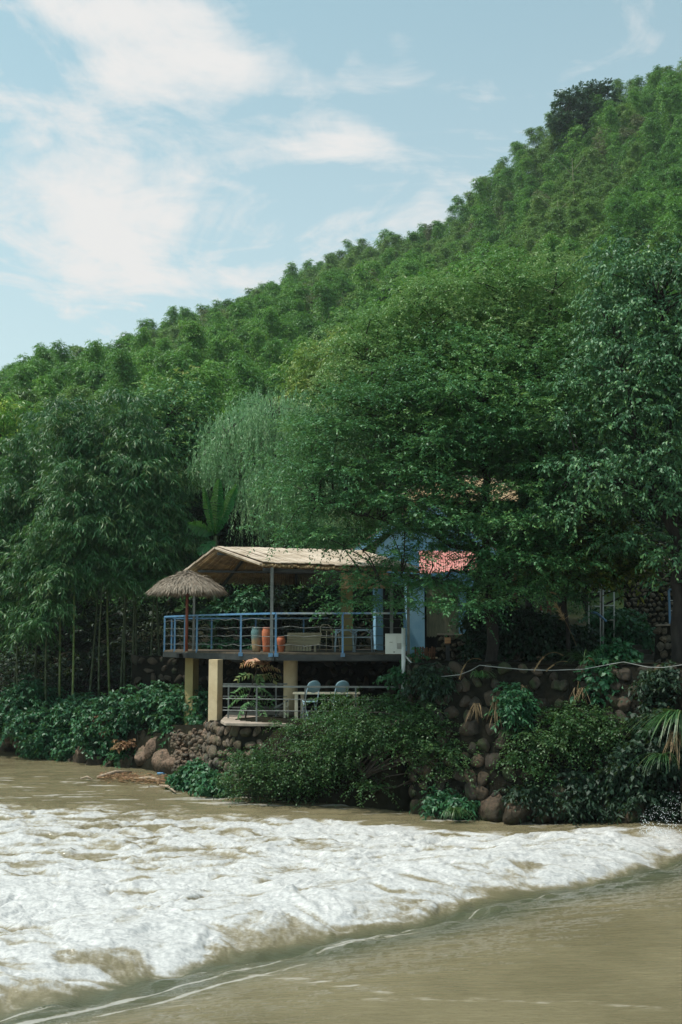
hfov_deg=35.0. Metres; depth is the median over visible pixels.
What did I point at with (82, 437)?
bamboo
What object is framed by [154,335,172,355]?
bamboo
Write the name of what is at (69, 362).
bamboo
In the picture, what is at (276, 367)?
bamboo
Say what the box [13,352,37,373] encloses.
bamboo
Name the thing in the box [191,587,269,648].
broadleaf bush
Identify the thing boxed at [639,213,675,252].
bamboo
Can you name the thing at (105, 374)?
bamboo
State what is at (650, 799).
bank plant
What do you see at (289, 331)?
bamboo
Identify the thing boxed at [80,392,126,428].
bamboo
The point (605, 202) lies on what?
bamboo
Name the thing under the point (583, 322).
broadleaf tree
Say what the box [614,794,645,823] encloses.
boulder
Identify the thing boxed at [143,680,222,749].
broadleaf bush
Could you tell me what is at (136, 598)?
bamboo
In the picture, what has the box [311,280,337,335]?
bamboo
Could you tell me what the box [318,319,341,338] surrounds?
bamboo
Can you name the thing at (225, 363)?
bamboo
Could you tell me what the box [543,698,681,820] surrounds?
broadleaf bush
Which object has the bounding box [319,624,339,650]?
cane chair
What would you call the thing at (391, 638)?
door
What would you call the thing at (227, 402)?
bamboo
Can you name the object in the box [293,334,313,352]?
bamboo
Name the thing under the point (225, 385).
bamboo
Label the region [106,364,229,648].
broadleaf tree
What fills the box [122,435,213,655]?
bamboo
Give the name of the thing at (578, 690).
dry grass
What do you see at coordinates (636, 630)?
broadleaf bush
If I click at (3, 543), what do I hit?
bamboo
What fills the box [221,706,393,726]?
terrace slab
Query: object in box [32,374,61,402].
bamboo
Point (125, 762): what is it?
boulder
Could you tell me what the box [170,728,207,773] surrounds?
rubble
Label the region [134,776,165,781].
driftwood
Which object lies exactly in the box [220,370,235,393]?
bamboo
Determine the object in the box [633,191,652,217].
bamboo
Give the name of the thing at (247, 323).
bamboo
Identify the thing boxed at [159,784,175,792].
driftwood
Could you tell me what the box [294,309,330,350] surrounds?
bamboo
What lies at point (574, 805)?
bank plant
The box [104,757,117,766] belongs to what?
boulder
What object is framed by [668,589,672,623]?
blue yard railing
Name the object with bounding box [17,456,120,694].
bamboo
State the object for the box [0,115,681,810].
ground
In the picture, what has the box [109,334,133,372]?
bamboo
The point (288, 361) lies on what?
bamboo
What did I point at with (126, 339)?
bamboo
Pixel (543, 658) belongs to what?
grass plume
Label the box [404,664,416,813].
return stone wall
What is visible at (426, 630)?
blue house
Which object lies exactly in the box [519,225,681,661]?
glossy leaved tree
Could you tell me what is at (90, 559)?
bamboo
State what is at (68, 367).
bamboo
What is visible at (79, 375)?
bamboo
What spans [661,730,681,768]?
dry grass
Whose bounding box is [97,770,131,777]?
driftwood
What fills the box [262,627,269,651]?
tall pot
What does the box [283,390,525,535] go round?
broadleaf tree
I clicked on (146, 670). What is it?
back stone wall
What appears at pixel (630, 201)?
bamboo
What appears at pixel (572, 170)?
dead tree
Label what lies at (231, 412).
bamboo
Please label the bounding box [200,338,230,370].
bamboo
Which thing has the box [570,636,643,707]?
broadleaf bush
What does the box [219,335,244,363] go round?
bamboo
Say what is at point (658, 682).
bank plant
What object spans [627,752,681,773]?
silver grass
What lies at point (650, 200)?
bamboo
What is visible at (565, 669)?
water pipe
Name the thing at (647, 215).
bamboo
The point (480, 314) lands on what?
light leaved tree
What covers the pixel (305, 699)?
terrace railing
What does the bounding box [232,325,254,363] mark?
bamboo
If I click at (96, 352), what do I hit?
bamboo
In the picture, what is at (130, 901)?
river water
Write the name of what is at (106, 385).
bamboo
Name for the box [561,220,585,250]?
bamboo
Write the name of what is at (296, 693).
terrace table
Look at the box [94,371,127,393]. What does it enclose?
bamboo
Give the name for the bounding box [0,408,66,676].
bamboo
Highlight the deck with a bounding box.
[163,649,406,724]
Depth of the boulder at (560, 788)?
24.38 m
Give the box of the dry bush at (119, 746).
[86,713,136,754]
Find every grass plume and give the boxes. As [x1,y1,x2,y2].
[534,652,562,671]
[553,602,576,645]
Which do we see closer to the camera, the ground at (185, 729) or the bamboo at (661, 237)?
the ground at (185, 729)
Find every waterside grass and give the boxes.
[210,775,232,787]
[441,805,474,820]
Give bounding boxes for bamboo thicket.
[0,392,67,553]
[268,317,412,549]
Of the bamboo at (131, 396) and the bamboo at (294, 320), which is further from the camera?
the bamboo at (294, 320)
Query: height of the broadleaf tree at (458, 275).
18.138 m
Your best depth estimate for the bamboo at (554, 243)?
90.88 m
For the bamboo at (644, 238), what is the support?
on the ground at (380, 799)
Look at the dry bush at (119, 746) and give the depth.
34.89 m
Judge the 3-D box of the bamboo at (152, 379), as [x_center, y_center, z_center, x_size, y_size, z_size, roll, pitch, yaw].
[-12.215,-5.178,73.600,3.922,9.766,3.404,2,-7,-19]
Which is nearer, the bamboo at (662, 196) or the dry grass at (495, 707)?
the dry grass at (495, 707)
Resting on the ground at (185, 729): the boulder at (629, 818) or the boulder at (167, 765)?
the boulder at (167, 765)
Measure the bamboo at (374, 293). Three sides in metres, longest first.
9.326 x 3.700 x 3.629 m
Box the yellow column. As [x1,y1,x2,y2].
[340,576,352,650]
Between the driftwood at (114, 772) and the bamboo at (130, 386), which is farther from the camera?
the bamboo at (130, 386)
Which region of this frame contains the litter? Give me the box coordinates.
[98,770,167,785]
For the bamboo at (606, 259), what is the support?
on the ground at (380, 799)
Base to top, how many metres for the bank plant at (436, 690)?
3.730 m
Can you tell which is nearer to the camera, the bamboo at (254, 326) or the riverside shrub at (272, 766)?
the riverside shrub at (272, 766)
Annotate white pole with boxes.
[401,628,411,712]
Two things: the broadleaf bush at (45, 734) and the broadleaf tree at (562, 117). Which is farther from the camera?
the broadleaf tree at (562, 117)
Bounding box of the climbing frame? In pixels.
[588,585,614,644]
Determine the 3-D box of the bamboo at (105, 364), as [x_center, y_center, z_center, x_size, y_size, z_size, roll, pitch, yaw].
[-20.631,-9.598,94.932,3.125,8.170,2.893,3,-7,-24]
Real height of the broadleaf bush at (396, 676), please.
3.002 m
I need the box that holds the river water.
[0,751,681,1023]
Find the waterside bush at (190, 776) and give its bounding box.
[164,757,234,797]
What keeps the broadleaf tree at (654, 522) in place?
on the ground at (380, 799)
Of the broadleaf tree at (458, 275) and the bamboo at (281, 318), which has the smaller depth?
the broadleaf tree at (458, 275)
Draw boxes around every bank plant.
[399,662,462,718]
[409,785,480,820]
[483,681,542,742]
[494,776,569,823]
[550,780,616,824]
[598,777,681,824]
[620,660,681,709]
[627,723,681,795]
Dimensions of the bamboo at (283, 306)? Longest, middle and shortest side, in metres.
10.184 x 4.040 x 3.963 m
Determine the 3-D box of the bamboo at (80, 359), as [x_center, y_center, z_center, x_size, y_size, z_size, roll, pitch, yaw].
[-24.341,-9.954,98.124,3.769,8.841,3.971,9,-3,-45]
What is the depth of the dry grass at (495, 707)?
25.39 m
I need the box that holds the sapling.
[226,658,280,718]
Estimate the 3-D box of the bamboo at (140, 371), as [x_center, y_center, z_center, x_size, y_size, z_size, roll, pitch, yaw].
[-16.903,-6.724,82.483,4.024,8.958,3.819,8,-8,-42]
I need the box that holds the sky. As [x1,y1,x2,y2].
[0,0,681,369]
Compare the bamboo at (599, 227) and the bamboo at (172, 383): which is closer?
the bamboo at (172, 383)
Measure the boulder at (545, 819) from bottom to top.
0.773 m
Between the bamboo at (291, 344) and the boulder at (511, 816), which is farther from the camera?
the bamboo at (291, 344)
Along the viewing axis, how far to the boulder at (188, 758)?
32.11 m
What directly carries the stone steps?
on the ground at (380, 799)
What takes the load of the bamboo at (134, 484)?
on the ground at (380, 799)
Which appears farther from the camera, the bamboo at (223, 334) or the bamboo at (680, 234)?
the bamboo at (223, 334)
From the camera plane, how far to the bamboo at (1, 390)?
76.77 m
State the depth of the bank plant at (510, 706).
25.23 m
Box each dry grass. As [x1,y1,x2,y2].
[466,703,482,719]
[486,696,501,727]
[571,687,590,705]
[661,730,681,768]
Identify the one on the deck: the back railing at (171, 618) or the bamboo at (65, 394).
the back railing at (171, 618)
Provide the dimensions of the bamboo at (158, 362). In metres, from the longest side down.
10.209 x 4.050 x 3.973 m
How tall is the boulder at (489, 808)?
0.789 m
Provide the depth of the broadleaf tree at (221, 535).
45.79 m
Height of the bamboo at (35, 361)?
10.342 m
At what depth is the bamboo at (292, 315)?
106.23 m
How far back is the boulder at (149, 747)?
34.19 m
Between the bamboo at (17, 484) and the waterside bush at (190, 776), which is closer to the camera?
the waterside bush at (190, 776)
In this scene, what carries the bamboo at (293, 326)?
on the ground at (380, 799)
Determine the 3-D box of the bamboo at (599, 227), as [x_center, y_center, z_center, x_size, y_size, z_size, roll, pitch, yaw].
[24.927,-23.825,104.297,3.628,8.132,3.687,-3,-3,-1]
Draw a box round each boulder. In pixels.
[0,728,14,751]
[12,740,24,752]
[73,746,97,762]
[85,756,104,764]
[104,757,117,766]
[117,754,132,767]
[134,745,145,765]
[144,737,156,758]
[151,749,169,771]
[160,756,175,774]
[178,751,190,764]
[478,794,505,822]
[502,797,534,824]
[530,798,551,823]
[543,784,583,821]
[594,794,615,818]
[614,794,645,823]
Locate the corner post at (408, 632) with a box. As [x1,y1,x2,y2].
[407,573,409,663]
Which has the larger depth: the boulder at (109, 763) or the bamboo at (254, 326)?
the bamboo at (254, 326)
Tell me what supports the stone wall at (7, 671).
on the ground at (380, 799)
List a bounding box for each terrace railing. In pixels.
[223,683,286,717]
[223,685,398,721]
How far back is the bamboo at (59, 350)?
95.57 m
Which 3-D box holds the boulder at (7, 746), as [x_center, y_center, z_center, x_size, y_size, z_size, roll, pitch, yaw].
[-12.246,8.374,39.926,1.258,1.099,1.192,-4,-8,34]
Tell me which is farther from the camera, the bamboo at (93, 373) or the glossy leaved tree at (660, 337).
the bamboo at (93, 373)
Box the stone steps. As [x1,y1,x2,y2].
[628,645,653,662]
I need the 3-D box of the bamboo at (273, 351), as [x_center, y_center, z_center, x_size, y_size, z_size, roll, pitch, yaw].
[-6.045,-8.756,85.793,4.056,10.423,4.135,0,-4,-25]
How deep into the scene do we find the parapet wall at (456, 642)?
30.33 m
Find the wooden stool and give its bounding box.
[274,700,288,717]
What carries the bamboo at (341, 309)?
on the ground at (380, 799)
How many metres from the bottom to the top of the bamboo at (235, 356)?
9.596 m
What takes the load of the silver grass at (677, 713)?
on the river stone wall at (553, 688)
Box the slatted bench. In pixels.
[285,633,321,651]
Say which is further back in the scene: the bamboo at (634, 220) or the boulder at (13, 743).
the bamboo at (634, 220)
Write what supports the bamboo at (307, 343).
on the ground at (380, 799)
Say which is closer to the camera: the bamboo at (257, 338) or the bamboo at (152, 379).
the bamboo at (152, 379)
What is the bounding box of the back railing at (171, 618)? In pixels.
[165,617,327,649]
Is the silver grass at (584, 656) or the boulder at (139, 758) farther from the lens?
the boulder at (139, 758)
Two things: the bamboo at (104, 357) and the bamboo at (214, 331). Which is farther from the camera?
the bamboo at (214, 331)
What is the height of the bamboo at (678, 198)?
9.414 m
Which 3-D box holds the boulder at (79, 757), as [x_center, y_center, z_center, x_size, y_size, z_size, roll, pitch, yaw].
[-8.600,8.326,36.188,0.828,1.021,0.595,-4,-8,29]
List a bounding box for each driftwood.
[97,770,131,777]
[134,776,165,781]
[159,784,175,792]
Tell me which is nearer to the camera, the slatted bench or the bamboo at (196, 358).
the slatted bench
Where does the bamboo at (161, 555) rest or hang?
on the ground at (380, 799)
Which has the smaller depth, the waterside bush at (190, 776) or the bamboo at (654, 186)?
the waterside bush at (190, 776)
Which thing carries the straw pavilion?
on the ground at (380, 799)
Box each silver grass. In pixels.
[470,669,494,678]
[540,649,604,664]
[613,708,681,743]
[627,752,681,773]
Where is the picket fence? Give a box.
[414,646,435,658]
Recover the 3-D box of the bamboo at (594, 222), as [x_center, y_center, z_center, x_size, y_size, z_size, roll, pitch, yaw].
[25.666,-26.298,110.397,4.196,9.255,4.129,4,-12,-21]
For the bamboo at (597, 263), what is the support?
on the ground at (380, 799)
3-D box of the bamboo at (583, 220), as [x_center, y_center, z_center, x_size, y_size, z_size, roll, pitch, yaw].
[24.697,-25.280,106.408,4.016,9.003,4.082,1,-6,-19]
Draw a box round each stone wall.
[131,654,400,717]
[202,718,267,796]
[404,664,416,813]
[410,661,681,823]
[623,570,681,654]
[653,624,671,661]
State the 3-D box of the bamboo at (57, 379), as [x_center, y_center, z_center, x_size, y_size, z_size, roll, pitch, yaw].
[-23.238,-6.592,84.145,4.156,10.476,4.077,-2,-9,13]
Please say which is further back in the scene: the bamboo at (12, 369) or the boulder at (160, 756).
the bamboo at (12, 369)
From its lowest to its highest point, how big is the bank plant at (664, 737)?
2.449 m
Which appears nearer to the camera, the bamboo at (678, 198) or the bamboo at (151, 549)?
the bamboo at (151, 549)
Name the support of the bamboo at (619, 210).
on the ground at (380, 799)
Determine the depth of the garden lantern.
29.51 m
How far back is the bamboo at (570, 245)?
100.62 m
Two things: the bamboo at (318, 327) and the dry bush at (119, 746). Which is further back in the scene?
the bamboo at (318, 327)
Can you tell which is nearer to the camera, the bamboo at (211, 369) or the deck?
the deck
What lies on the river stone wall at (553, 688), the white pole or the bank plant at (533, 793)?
the bank plant at (533, 793)
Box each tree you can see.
[0,521,201,683]
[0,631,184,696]
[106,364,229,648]
[141,558,335,653]
[147,406,366,638]
[180,384,364,648]
[232,313,640,660]
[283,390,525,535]
[284,540,384,648]
[292,232,612,660]
[341,241,549,511]
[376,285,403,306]
[484,247,660,617]
[492,435,681,614]
[507,477,670,660]
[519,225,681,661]
[544,77,622,172]
[552,153,583,204]
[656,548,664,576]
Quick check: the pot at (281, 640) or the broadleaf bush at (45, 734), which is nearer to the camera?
the pot at (281, 640)
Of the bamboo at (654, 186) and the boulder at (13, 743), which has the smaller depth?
the boulder at (13, 743)
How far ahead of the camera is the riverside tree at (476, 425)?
27.47 m
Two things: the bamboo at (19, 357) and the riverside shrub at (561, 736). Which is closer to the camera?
the riverside shrub at (561, 736)
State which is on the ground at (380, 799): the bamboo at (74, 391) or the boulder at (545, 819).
the bamboo at (74, 391)
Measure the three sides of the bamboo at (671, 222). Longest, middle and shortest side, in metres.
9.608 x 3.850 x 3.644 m
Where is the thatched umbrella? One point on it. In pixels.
(187, 583)
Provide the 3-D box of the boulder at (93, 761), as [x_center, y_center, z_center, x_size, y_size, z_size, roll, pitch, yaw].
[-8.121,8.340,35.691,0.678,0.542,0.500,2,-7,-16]
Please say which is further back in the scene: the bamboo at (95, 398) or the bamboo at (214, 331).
the bamboo at (214, 331)
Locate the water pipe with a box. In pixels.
[438,662,679,676]
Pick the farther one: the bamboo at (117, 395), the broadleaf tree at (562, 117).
the broadleaf tree at (562, 117)
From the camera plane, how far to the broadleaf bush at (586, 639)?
29.84 m
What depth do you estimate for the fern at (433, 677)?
26.28 m
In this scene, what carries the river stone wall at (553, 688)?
on the ground at (380, 799)
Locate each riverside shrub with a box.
[207,711,368,807]
[295,686,483,811]
[486,697,640,810]
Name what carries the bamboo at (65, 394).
on the ground at (380, 799)
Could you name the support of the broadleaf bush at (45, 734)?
on the ground at (380, 799)
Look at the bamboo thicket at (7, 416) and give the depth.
52.05 m
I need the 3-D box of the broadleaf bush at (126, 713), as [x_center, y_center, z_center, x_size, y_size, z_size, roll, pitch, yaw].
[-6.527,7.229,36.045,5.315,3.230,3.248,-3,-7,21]
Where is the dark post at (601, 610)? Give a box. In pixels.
[601,587,603,642]
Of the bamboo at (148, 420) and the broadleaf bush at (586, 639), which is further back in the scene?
the bamboo at (148, 420)
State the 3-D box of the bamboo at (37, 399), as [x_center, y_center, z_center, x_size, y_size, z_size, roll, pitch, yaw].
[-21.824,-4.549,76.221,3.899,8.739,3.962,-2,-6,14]
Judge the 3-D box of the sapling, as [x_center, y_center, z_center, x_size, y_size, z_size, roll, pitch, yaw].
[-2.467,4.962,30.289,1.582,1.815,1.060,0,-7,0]
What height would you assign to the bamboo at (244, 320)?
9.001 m
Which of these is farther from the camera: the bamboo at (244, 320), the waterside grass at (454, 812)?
the bamboo at (244, 320)
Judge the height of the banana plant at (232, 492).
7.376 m
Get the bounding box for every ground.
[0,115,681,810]
[163,725,203,747]
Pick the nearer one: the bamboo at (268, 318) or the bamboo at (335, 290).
the bamboo at (268, 318)
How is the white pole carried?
attached to the return stone wall at (412, 792)
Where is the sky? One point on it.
(156, 155)
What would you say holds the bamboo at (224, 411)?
on the ground at (380, 799)
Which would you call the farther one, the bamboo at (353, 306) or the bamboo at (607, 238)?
the bamboo at (353, 306)
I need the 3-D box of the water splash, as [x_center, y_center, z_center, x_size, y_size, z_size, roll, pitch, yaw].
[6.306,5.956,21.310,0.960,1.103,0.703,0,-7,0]
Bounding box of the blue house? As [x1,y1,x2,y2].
[351,504,499,656]
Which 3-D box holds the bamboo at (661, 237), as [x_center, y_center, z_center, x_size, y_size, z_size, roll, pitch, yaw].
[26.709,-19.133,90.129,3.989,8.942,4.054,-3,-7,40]
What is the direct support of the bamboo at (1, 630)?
on the ground at (380, 799)
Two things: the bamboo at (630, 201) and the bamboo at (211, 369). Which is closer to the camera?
the bamboo at (211, 369)
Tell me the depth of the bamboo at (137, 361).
87.96 m
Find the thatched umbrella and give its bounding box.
[144,570,226,650]
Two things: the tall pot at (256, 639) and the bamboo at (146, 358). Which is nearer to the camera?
the tall pot at (256, 639)
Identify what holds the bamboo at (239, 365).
on the ground at (380, 799)
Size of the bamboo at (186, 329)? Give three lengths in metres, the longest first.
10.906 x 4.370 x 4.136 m
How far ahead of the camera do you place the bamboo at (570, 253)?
99.08 m
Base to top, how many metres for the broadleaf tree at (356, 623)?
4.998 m
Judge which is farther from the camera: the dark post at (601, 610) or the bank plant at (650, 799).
the dark post at (601, 610)
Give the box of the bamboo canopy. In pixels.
[183,546,421,652]
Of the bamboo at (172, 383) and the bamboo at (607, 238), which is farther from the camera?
the bamboo at (607, 238)
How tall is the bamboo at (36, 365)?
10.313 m
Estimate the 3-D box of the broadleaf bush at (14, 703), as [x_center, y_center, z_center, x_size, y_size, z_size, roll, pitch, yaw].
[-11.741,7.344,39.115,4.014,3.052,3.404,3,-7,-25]
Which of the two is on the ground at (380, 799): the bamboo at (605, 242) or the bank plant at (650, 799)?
the bamboo at (605, 242)
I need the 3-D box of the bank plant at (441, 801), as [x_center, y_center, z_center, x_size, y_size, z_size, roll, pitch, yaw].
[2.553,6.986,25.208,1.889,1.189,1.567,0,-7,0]
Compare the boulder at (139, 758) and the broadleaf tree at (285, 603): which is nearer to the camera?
the boulder at (139, 758)
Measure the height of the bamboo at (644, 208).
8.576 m
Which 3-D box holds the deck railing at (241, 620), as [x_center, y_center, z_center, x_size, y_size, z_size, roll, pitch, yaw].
[-2.591,3.574,31.754,9.420,1.162,2.119,-5,-8,36]
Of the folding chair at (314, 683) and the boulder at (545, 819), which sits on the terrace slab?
the folding chair at (314, 683)
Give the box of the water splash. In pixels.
[639,786,680,839]
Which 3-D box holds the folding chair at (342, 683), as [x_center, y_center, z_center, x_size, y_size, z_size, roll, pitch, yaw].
[-0.031,5.154,29.487,0.420,1.106,0.544,3,-7,-23]
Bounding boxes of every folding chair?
[300,681,320,718]
[331,681,348,710]
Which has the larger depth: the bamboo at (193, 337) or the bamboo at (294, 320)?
the bamboo at (294, 320)
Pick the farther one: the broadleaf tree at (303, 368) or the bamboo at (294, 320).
the bamboo at (294, 320)
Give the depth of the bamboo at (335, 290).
108.78 m
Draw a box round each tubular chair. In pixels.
[334,629,354,651]
[352,629,374,651]
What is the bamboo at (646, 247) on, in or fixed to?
on the ground at (380, 799)
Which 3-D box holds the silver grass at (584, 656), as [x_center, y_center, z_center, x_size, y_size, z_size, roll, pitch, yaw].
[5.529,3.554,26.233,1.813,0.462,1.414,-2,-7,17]
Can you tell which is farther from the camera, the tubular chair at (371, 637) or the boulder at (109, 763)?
the boulder at (109, 763)
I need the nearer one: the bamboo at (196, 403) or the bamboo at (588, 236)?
the bamboo at (196, 403)
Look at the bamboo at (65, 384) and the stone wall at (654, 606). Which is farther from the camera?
the bamboo at (65, 384)
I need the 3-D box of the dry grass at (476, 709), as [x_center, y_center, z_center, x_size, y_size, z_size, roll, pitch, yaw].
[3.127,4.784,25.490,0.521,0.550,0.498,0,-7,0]
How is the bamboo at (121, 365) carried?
on the ground at (380, 799)
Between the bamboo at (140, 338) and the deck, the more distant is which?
the bamboo at (140, 338)
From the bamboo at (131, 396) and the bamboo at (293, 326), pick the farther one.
the bamboo at (293, 326)
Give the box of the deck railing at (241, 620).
[163,612,406,652]
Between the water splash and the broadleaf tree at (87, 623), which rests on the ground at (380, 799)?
the broadleaf tree at (87, 623)
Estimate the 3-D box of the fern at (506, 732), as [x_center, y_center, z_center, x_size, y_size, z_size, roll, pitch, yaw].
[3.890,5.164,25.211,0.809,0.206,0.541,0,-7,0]
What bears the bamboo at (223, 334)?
on the ground at (380, 799)
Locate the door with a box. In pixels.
[388,635,396,650]
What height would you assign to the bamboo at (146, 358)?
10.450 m
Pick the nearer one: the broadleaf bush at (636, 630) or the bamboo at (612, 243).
the broadleaf bush at (636, 630)
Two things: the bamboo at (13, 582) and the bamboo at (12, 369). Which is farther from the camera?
the bamboo at (12, 369)
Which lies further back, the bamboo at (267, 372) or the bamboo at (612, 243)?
the bamboo at (612, 243)
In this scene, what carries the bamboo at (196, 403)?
on the ground at (380, 799)
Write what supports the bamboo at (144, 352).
on the ground at (380, 799)
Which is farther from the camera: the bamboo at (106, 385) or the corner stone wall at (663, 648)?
the bamboo at (106, 385)
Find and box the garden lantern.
[444,637,450,659]
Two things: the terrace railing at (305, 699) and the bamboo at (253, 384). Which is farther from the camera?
the bamboo at (253, 384)
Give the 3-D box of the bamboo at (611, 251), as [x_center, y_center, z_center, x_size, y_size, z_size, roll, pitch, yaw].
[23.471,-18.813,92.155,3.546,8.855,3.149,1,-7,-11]
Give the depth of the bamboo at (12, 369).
89.63 m
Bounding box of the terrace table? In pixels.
[293,691,359,719]
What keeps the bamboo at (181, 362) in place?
on the ground at (380, 799)
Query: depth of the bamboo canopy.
32.51 m
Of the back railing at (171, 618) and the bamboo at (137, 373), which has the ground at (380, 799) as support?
the bamboo at (137, 373)
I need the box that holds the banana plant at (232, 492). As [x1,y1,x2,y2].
[187,479,237,638]
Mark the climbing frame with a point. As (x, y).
(602, 615)
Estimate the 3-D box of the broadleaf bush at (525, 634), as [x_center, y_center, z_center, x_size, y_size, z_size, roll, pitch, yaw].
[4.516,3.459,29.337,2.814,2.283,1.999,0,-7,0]
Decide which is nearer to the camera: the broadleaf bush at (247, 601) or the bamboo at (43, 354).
the broadleaf bush at (247, 601)
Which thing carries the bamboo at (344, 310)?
on the ground at (380, 799)
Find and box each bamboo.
[0,383,22,406]
[0,387,14,413]
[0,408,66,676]
[0,436,62,686]
[0,492,35,628]
[0,524,99,706]
[0,544,71,693]
[0,585,34,656]
[1,364,37,399]
[3,386,44,419]
[7,363,39,391]
[12,393,111,699]
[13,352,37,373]
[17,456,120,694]
[21,392,47,409]
[23,358,50,387]
[24,354,55,390]
[30,346,58,385]
[31,365,75,397]
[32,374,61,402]
[39,403,128,697]
[41,481,148,696]
[47,339,80,383]
[48,358,77,391]
[53,378,71,390]
[55,390,79,400]
[57,360,78,390]
[61,383,97,420]
[65,386,158,695]
[66,338,108,399]
[68,366,97,398]
[72,356,86,384]
[72,434,183,692]
[79,362,108,411]
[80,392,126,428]
[85,427,187,671]
[89,452,167,691]
[92,346,110,369]
[93,379,131,422]
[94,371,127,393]
[97,378,127,416]
[98,490,197,655]
[99,366,124,411]
[101,347,140,407]
[101,392,186,655]
[102,360,116,382]
[105,352,145,391]
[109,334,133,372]
[118,389,141,417]
[119,334,138,354]
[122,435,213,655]
[125,326,153,357]
[127,368,145,389]
[129,351,153,374]
[133,343,167,377]
[135,344,166,373]
[135,367,168,391]
[140,348,177,386]
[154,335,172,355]
[160,350,215,418]
[161,376,187,388]
[171,342,208,400]
[176,317,214,373]
[177,325,208,367]
[182,395,201,422]
[199,321,232,365]
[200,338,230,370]
[201,327,235,365]
[201,359,231,416]
[211,405,238,431]
[213,390,240,416]
[215,359,230,370]
[217,365,251,410]
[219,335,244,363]
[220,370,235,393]
[220,408,244,423]
[223,355,259,409]
[225,350,257,388]
[226,350,252,366]
[226,362,266,411]
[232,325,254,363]
[237,317,260,358]
[239,317,264,360]
[243,320,263,363]
[244,328,268,369]
[252,306,280,366]
[253,337,288,376]
[255,314,288,365]
[255,369,277,390]
[263,369,299,392]
[264,362,295,385]
[268,348,297,380]
[274,298,305,336]
[274,316,303,347]
[276,319,301,355]
[278,317,304,343]
[278,337,294,353]
[280,309,308,353]
[283,338,306,358]
[288,339,318,364]
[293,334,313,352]
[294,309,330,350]
[305,281,342,334]
[305,320,327,336]
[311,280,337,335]
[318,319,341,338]
[327,305,354,331]
[329,304,357,338]
[346,299,365,313]
[366,289,380,304]
[537,231,567,271]
[560,234,587,262]
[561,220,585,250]
[563,250,580,260]
[572,215,603,242]
[573,232,597,255]
[580,243,611,296]
[582,222,609,252]
[584,235,611,267]
[586,216,603,232]
[590,258,610,290]
[595,233,621,256]
[598,244,617,266]
[601,194,633,257]
[602,198,623,222]
[604,195,637,238]
[607,235,635,258]
[615,203,648,252]
[622,200,656,256]
[627,221,654,253]
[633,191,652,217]
[637,197,655,243]
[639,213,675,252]
[639,243,657,258]
[640,193,670,240]
[643,177,671,214]
[643,227,673,278]
[651,189,668,238]
[655,185,681,228]
[662,193,680,238]
[665,197,681,245]
[670,227,681,258]
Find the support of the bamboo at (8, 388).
on the ground at (380, 799)
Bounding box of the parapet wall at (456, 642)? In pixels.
[436,633,477,659]
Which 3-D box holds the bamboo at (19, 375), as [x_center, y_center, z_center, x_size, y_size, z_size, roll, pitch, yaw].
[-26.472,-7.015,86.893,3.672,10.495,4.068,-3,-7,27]
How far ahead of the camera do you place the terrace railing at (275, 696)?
30.50 m
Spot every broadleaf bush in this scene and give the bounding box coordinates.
[0,672,68,739]
[0,692,104,761]
[61,680,183,767]
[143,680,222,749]
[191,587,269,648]
[372,647,429,766]
[456,600,558,662]
[500,612,599,660]
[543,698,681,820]
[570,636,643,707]
[578,606,654,654]
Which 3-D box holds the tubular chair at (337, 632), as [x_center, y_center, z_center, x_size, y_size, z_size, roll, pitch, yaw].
[0.101,3.731,31.347,0.591,0.662,0.624,0,-7,-3]
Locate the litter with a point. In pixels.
(127, 777)
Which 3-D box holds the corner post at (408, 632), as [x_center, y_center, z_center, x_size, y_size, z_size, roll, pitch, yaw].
[1.760,3.499,28.185,0.160,4.078,0.160,0,-7,0]
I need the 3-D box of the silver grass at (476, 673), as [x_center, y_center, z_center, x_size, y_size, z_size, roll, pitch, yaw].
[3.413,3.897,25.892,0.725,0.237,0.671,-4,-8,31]
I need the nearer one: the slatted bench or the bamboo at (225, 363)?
the slatted bench
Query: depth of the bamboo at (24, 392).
73.66 m
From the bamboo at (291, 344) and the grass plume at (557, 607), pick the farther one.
the bamboo at (291, 344)
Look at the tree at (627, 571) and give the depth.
28.31 m
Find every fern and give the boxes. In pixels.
[419,673,447,683]
[496,728,514,737]
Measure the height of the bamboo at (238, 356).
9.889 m
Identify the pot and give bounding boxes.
[251,628,261,651]
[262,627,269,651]
[277,636,284,651]
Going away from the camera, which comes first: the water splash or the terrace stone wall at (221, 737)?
the water splash
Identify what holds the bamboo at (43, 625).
on the ground at (380, 799)
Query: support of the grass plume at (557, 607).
on the ground at (380, 799)
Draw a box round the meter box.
[385,634,400,653]
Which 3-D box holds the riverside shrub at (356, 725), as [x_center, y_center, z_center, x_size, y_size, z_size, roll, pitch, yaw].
[1.228,5.832,26.641,5.449,3.232,3.135,-2,-7,19]

